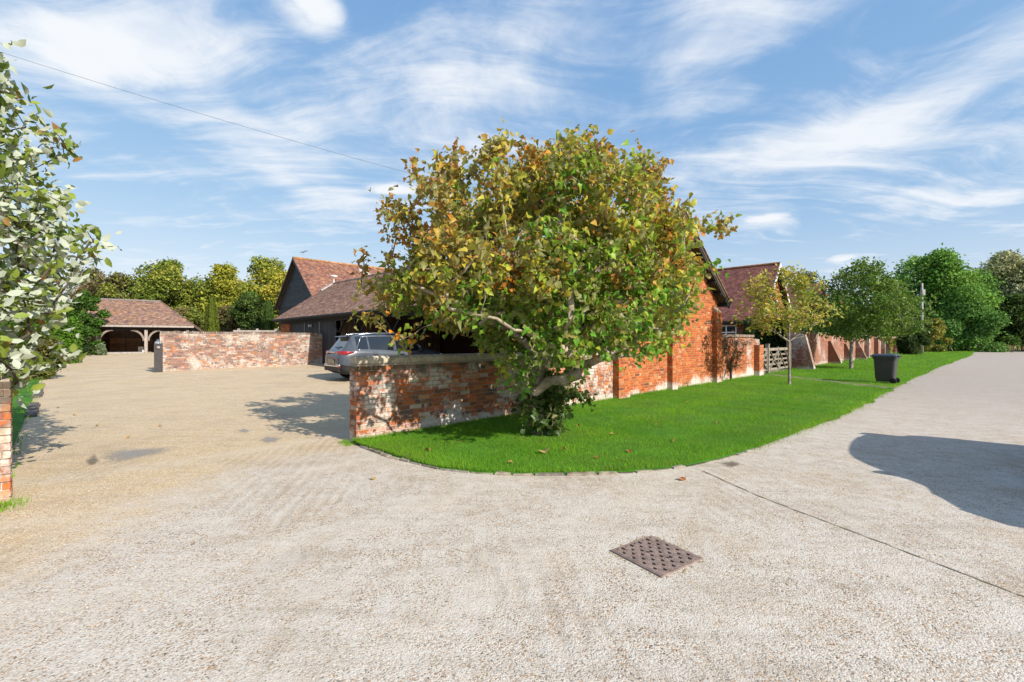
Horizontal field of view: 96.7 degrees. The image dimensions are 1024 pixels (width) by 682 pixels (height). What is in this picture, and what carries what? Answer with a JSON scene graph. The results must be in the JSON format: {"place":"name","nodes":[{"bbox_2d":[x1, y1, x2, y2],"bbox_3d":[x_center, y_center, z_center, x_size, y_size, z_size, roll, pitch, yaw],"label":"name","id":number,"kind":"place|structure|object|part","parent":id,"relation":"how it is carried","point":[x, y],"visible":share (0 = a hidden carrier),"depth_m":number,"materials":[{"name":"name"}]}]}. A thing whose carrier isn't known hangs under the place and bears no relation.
{"place":"outdoors","nodes":[
{"label":"outdoors","id":0,"kind":"place"},
{"bbox_2d":[11,379,43,476],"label":"verge","id":1,"kind":"structure","parent":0,"point":[15,417],"depth_m":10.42,"materials":[{"name":"plant"}]},
{"bbox_2d":[5,330,67,379],"bbox_3d":[-17.708,0.494,17.046,1.337,2.093,1.880,0,0,0],"label":"verge shrub","id":2,"kind":"object","parent":1,"relation":"on","point":[43,349],"visible":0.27,"depth_m":17.00,"materials":[{"name":"green plant"}]},
{"bbox_2d":[0,316,83,363],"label":"clipped hedge","id":3,"kind":"object","parent":1,"relation":"on","point":[67,338],"visible":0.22,"depth_m":25.28,"materials":[{"name":"green plant"}]},
{"bbox_2d":[261,300,274,329],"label":"column conifer","id":4,"kind":"object","parent":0,"point":[268,323],"depth_m":41.77,"materials":[{"name":"green plant"}]},
{"bbox_2d":[11,351,785,500],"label":"yard","id":5,"kind":"structure","parent":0,"point":[96,387],"depth_m":8.99,"materials":[{"name":"beige gravel"}]},
{"bbox_2d":[0,373,12,502],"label":"brick wall","id":6,"kind":"structure","parent":5,"relation":"on","point":[6,430],"depth_m":4.38,"materials":[{"name":"red brick"}]},
{"bbox_2d":[24,383,44,417],"bbox_3d":[-12.803,1.495,12.272,8.580,0.130,0.227,0,0,45],"label":"sett edging","id":7,"kind":"object","parent":5,"relation":"on","point":[34,412],"visible":0.59,"depth_m":10.29,"materials":[{"name":"stone"}]},
{"bbox_2d":[76,332,93,354],"bbox_3d":[-31.995,0.190,33.304,1.691,2.215,2.011,0,0,42],"label":"evergreen shrub","id":8,"kind":"object","parent":5,"relation":"on","point":[85,342],"visible":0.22,"depth_m":33.50,"materials":[{"name":"green plant"}]},
{"bbox_2d":[66,288,111,354],"bbox_3d":[-32.405,-1.389,34.657,2.782,5.271,2.349,0,0,0],"label":"evergreen shrub","id":9,"kind":"object","parent":5,"relation":"on","point":[90,326],"visible":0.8,"depth_m":34.48,"materials":[{"name":"green plant"}]},
{"bbox_2d":[87,456,96,463],"bbox_3d":[-5.482,1.542,5.923,1.251,0.001,0.210,0,0,42],"label":"silt patch","id":10,"kind":"object","parent":5,"relation":"on","point":[93,459],"visible":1,"depth_m":5.87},
{"bbox_2d":[95,343,106,354],"bbox_3d":[-30.683,0.653,34.010,0.719,1.073,0.763,0,0,-36],"label":"verge shrub","id":11,"kind":"object","parent":5,"relation":"on","point":[101,349],"visible":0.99,"depth_m":33.90,"materials":[{"name":"green plant"}]},
{"bbox_2d":[108,448,165,460],"bbox_3d":[-5.133,1.546,6.162,1.154,0.001,1.404,0,0,-25],"label":"concrete patch","id":12,"kind":"object","parent":5,"relation":"on","point":[129,454],"visible":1,"depth_m":6.25,"materials":[{"name":"grey concrete"}]},
{"bbox_2d":[138,347,143,351],"bbox_3d":[-32.037,0.735,39.426,0.430,0.480,0.380,0,0,0],"label":"white box","id":13,"kind":"object","parent":5,"relation":"on","point":[140,349],"visible":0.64,"depth_m":39.25,"materials":[{"name":"paint"}]},
{"bbox_2d":[88,298,202,353],"bbox_3d":[-31.593,-1.227,40.121,8.090,4.753,6.931,0,0,-32],"label":"carport","id":14,"kind":"object","parent":5,"relation":"on","point":[132,324],"visible":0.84,"depth_m":38.60,"materials":[{"name":"tile"}]},
{"bbox_2d":[154,343,162,372],"bbox_3d":[-15.598,0.761,20.073,0.300,1.300,0.196,0,0,-35],"label":"gate post","id":15,"kind":"object","parent":5,"relation":"on","point":[158,357],"visible":0.98,"depth_m":20.05,"materials":[{"name":"grey metal"}]},
{"bbox_2d":[0,393,381,650],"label":"yard gravel","id":16,"kind":"structure","parent":5,"relation":"on","point":[172,493],"depth_m":5.02,"materials":[{"name":"beige gravel"}]},
{"bbox_2d":[203,297,219,331],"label":"column conifer","id":17,"kind":"object","parent":5,"relation":"on","point":[211,321],"depth_m":41.73,"materials":[{"name":"green plant"}]},
{"bbox_2d":[159,331,321,370],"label":"brick wall","id":18,"kind":"structure","parent":5,"relation":"on","point":[189,350],"depth_m":22.46,"materials":[{"name":"red brick"}]},
{"bbox_2d":[224,291,263,330],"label":"evergreen shrub","id":19,"kind":"object","parent":5,"relation":"on","point":[247,314],"visible":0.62,"depth_m":42.95,"materials":[{"name":"green plant"}]},
{"bbox_2d":[233,328,280,331],"bbox_3d":[-17.475,0.200,31.309,3.000,2.100,0.162,0,0,-15],"label":"rail fence","id":20,"kind":"object","parent":5,"relation":"on","point":[256,330],"visible":0.34,"depth_m":31.23,"materials":[{"name":"white wood"}]},
{"bbox_2d":[263,438,276,441],"bbox_3d":[-3.810,1.546,7.163,0.478,0.001,0.808,0,0,-11],"label":"concrete patch","id":21,"kind":"object","parent":5,"relation":"on","point":[270,439],"visible":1,"depth_m":7.14,"materials":[{"name":"grey concrete"}]},
{"bbox_2d":[274,255,392,329],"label":"barn","id":22,"kind":"structure","parent":5,"relation":"on","point":[305,279],"depth_m":36.67,"materials":[{"name":"tile"}]},
{"bbox_2d":[324,333,441,377],"bbox_3d":[-4.918,0.562,18.113,4.527,1.763,2.239,0,0,-41],"label":"parked car","id":23,"kind":"object","parent":5,"relation":"on","point":[342,351],"visible":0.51,"depth_m":16.83,"materials":[{"name":"grey paint"}]},
{"bbox_3d":[-6.376,0.116,16.845,0.299,0.434,1.223,0,0,-41],"label":"rear window","id":24,"kind":"part","parent":23,"relation":"part of","materials":[{"name":"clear glass"}]},
{"bbox_3d":[-5.183,0.097,17.882,2.520,0.577,1.721,0,0,-41],"label":"side window","id":25,"kind":"part","parent":23,"relation":"part of","materials":[{"name":"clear glass"}]},
{"bbox_2d":[349,352,612,440],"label":"brick wall","id":26,"kind":"structure","parent":5,"relation":"on","point":[392,393],"depth_m":7.85,"materials":[{"name":"red brick"}]},
{"bbox_2d":[272,209,731,398],"label":"barn","id":27,"kind":"structure","parent":5,"relation":"on","point":[326,311],"depth_m":16.65,"materials":[{"name":"orange brick"}]},
{"bbox_2d":[478,346,526,352],"bbox_3d":[0.036,0.696,19.044,4.527,1.712,2.239,0,0,-45],"label":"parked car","id":28,"kind":"object","parent":5,"relation":"on","point":[497,351],"visible":0.01,"depth_m":18.32,"materials":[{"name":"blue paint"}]},
{"bbox_2d":[722,334,763,379],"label":"brick wall","id":29,"kind":"structure","parent":5,"relation":"on","point":[754,360],"depth_m":18.99,"materials":[{"name":"red brick"}]},
{"bbox_2d":[722,336,750,378],"bbox_3d":[9.027,0.652,18.098,3.602,1.795,0.338,0,0,-45],"label":"tree","id":30,"kind":"object","parent":29,"relation":"attached to","point":[732,365],"visible":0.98,"depth_m":17.78,"materials":[{"name":"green plant"}]},
{"bbox_2d":[717,262,793,337],"label":"cottage","id":31,"kind":"structure","parent":5,"relation":"on","point":[734,281],"depth_m":31.41,"materials":[{"name":"tile"}]},
{"bbox_2d":[722,325,736,337],"bbox_3d":[14.456,-0.580,30.687,1.315,0.975,0.090,0,0,45],"label":"window","id":32,"kind":"structure","parent":31,"relation":"in","point":[727,329],"depth_m":30.56,"materials":[{"name":"white paint"}]},
{"bbox_2d":[765,344,769,373],"bbox_3d":[12.051,0.876,21.471,0.170,1.488,0.170,0,0,-45],"label":"gate post","id":33,"kind":"object","parent":5,"relation":"on","point":[768,347],"visible":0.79,"depth_m":21.43,"materials":[{"name":"grey wood"}]},
{"bbox_2d":[763,348,767,370],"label":"wooden gate","id":34,"kind":"structure","parent":33,"relation":"attached to","point":[766,359],"depth_m":21.30,"materials":[{"name":"grey wood"}]},
{"bbox_2d":[770,343,791,369],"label":"wooden gate","id":35,"kind":"structure","parent":33,"relation":"attached to","point":[774,358],"depth_m":22.63,"materials":[{"name":"grey wood"}]},
{"bbox_2d":[742,315,794,366],"bbox_3d":[15.781,0.113,27.823,5.388,3.402,1.905,0,0,-25],"label":"yew hedge","id":36,"kind":"object","parent":5,"relation":"on","point":[774,341],"visible":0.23,"depth_m":27.03,"materials":[{"name":"green plant"}]},
{"bbox_2d":[0,352,1023,681],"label":"road","id":37,"kind":"structure","parent":0,"point":[964,412],"depth_m":3.14,"materials":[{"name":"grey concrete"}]},
{"bbox_2d":[0,439,355,513],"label":"weeds","id":38,"kind":"object","parent":37,"relation":"on","point":[4,504],"visible":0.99,"depth_m":4.32,"materials":[{"name":"green plant"}]},
{"bbox_2d":[360,445,759,475],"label":"kerb","id":39,"kind":"structure","parent":37,"relation":"on","point":[504,473],"depth_m":5.36,"materials":[{"name":"concrete"}]},
{"bbox_2d":[610,535,702,577],"bbox_3d":[1.040,1.546,3.293,0.458,0.023,0.454,0,0,-34],"label":"drain cover","id":40,"kind":"object","parent":37,"relation":"on","point":[660,558],"visible":1,"depth_m":3.26,"materials":[{"name":"metal"}]},
{"bbox_2d":[609,536,704,577],"bbox_3d":[1.046,1.547,3.287,0.540,0.006,0.545,0,0,-34],"label":"silt","id":41,"kind":"object","parent":37,"relation":"on","point":[684,571],"visible":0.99,"depth_m":3.24,"materials":[{"name":"soil"}]},
{"bbox_2d":[724,462,737,465],"bbox_3d":[2.772,1.545,5.701,0.464,0.001,0.384,0,0,-19],"label":"silt patch","id":42,"kind":"object","parent":37,"relation":"on","point":[732,463],"visible":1,"depth_m":5.74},
{"bbox_2d":[704,471,1022,595],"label":"road joint","id":43,"kind":"object","parent":37,"relation":"on","point":[873,539],"visible":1,"depth_m":3.51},
{"bbox_2d":[0,0,1023,306],"label":"sky","id":44,"kind":"structure","parent":0,"point":[837,131],"materials":[{"name":"blue"}]},
{"bbox_2d":[352,351,973,473],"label":"lawn","id":45,"kind":"structure","parent":0,"point":[629,446],"depth_m":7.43,"materials":[{"name":"plant"}]},
{"bbox_2d":[347,117,741,435],"bbox_3d":[0.327,-0.950,7.523,6.002,5.159,5.439,0,0,44],"label":"autumn tree","id":46,"kind":"object","parent":45,"relation":"on","point":[548,285],"visible":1,"depth_m":6.28,"materials":[{"name":"green plant"}]},
{"bbox_2d":[722,261,848,383],"bbox_3d":[9.267,-0.541,15.675,3.561,4.321,3.644,0,0,0],"label":"young tree","id":47,"kind":"object","parent":45,"relation":"on","point":[800,287],"visible":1,"depth_m":15.28,"materials":[{"name":"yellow plant"}]},
{"bbox_2d":[775,375,893,387],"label":"path","id":48,"kind":"structure","parent":45,"relation":"on","point":[866,385],"depth_m":16.38,"materials":[{"name":"grey concrete"}]},
{"bbox_2d":[786,331,897,369],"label":"buttressed wall","id":49,"kind":"structure","parent":45,"relation":"on","point":[809,350],"depth_m":29.63,"materials":[{"name":"brick"}]},
{"bbox_2d":[800,256,941,368],"bbox_3d":[18.814,-1.488,24.656,5.999,6.216,6.364,0,0,0],"label":"lawn tree","id":50,"kind":"object","parent":45,"relation":"on","point":[865,321],"visible":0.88,"depth_m":23.54,"materials":[{"name":"green plant"}]},
{"bbox_2d":[871,326,894,353],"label":"garden shrub","id":51,"kind":"object","parent":45,"relation":"on","point":[890,349],"visible":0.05,"depth_m":53.28,"materials":[{"name":"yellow plant"}]},
{"bbox_2d":[869,354,901,383],"bbox_3d":[13.412,0.983,16.332,0.625,1.045,0.843,0,0,-40],"label":"wheelie bin","id":52,"kind":"object","parent":45,"relation":"on","point":[885,367],"visible":1,"depth_m":16.14,"materials":[{"name":"plastic"}]},
{"bbox_2d":[891,314,932,354],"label":"dark hedge bush","id":53,"kind":"object","parent":45,"relation":"on","point":[905,345],"visible":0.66,"depth_m":49.77,"materials":[{"name":"green plant"}]},
{"bbox_2d":[920,283,924,352],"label":"utility pole","id":54,"kind":"object","parent":45,"relation":"on","point":[922,291],"visible":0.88,"depth_m":54.90,"materials":[{"name":"grey wood"}]},
{"bbox_2d":[914,318,954,351],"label":"roadside shrub","id":55,"kind":"object","parent":45,"relation":"on","point":[939,328],"visible":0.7,"depth_m":61.50,"materials":[{"name":"green plant"}]},
{"bbox_2d":[913,344,1023,350],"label":"dry grass","id":56,"kind":"structure","parent":45,"relation":"on","point":[1013,347],"depth_m":70.33,"materials":[{"name":"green plant"}]},
{"bbox_2d":[933,298,1013,351],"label":"tree","id":57,"kind":"object","parent":45,"relation":"on","point":[965,334],"visible":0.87,"depth_m":64.34,"materials":[{"name":"green plant"}]},
{"bbox_3d":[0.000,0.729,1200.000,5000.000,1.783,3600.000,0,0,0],"label":"ground","id":58,"kind":"structure","parent":0,"visible":0},
{"bbox_2d":[0,39,121,408],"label":"whitebeam tree","id":59,"kind":"object","parent":58,"relation":"on","point":[19,258],"visible":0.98,"depth_m":5.12,"materials":[{"name":"green plant"}]},
{"bbox_2d":[64,264,108,339],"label":"broadleaf tree","id":60,"kind":"object","parent":58,"relation":"on","point":[87,285],"visible":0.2,"depth_m":56.77,"materials":[{"name":"green plant"}]},
{"bbox_2d":[81,269,149,310],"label":"broadleaf tree","id":61,"kind":"object","parent":58,"relation":"on","point":[116,285],"visible":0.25,"depth_m":56.24,"materials":[{"name":"green plant"}]},
{"bbox_2d":[125,256,208,310],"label":"broadleaf tree","id":62,"kind":"object","parent":58,"relation":"on","point":[166,284],"visible":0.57,"depth_m":57.88,"materials":[{"name":"green plant"}]},
{"bbox_2d":[173,305,204,328],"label":"garden shrub","id":63,"kind":"object","parent":58,"relation":"on","point":[194,317],"visible":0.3,"depth_m":49.70,"materials":[{"name":"green plant"}]},
{"bbox_2d":[192,261,246,329],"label":"broadleaf tree","id":64,"kind":"object","parent":58,"relation":"on","point":[221,282],"visible":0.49,"depth_m":58.83,"materials":[{"name":"yellow plant"}]},
{"bbox_2d":[202,304,240,331],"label":"garden shrub","id":65,"kind":"object","parent":58,"relation":"on","point":[230,323],"visible":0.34,"depth_m":45.63,"materials":[{"name":"green plant"}]},
{"bbox_2d":[230,255,285,327],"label":"broadleaf tree","id":66,"kind":"object","parent":58,"relation":"on","point":[266,269],"visible":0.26,"depth_m":60.38,"materials":[{"name":"yellow plant"}]},
{"bbox_2d":[258,269,286,329],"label":"broadleaf tree","id":67,"kind":"object","parent":58,"relation":"on","point":[270,292],"visible":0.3,"depth_m":56.40,"materials":[{"name":"yellow plant"}]},
{"bbox_2d":[787,284,827,324],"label":"cottage wing","id":68,"kind":"structure","parent":58,"relation":"on","point":[794,293],"depth_m":40.45,"materials":[{"name":"brown brick"}]},
{"bbox_2d":[795,321,819,331],"bbox_3d":[24.022,-0.111,37.321,3.466,3.655,4.850,0,0,0],"label":"garden shrub","id":69,"kind":"object","parent":58,"relation":"on","point":[803,328],"visible":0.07,"depth_m":36.25,"materials":[{"name":"green plant"}]},
{"bbox_2d":[796,271,819,283],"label":"broadleaf tree","id":70,"kind":"object","parent":58,"relation":"on","point":[810,275],"visible":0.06,"depth_m":65.02,"materials":[{"name":"green plant"}]},
{"bbox_2d":[891,242,1006,346],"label":"tree","id":71,"kind":"object","parent":58,"relation":"on","point":[943,277],"visible":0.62,"depth_m":69.34,"materials":[{"name":"green plant"}]},
{"bbox_2d":[974,249,1023,332],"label":"willow tree","id":72,"kind":"object","parent":58,"relation":"on","point":[1007,263],"visible":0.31,"depth_m":82.03,"materials":[{"name":"green plant"}]},
{"bbox_2d":[988,292,1023,350],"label":"dark tree","id":73,"kind":"object","parent":58,"relation":"on","point":[1013,305],"visible":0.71,"depth_m":72.96,"materials":[{"name":"green plant"}]},
{"bbox_2d":[999,263,1023,334],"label":"willow tree","id":74,"kind":"object","parent":58,"relation":"on","point":[1009,333],"visible":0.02,"depth_m":81.44,"materials":[{"name":"green plant"}]},
{"bbox_3d":[-16.797,-3.234,8.617,0.304,9.968,0.320,0,0,0],"label":"utility pole","id":75,"kind":"object","parent":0,"visible":0},
{"bbox_2d":[5,53,477,191],"bbox_3d":[-6.099,-5.509,11.283,22.053,4.626,0.007,0,0,-14],"label":"overhead wire","id":76,"kind":"object","parent":75,"relation":"attached to","point":[203,114],"visible":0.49,"depth_m":10.94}
]}

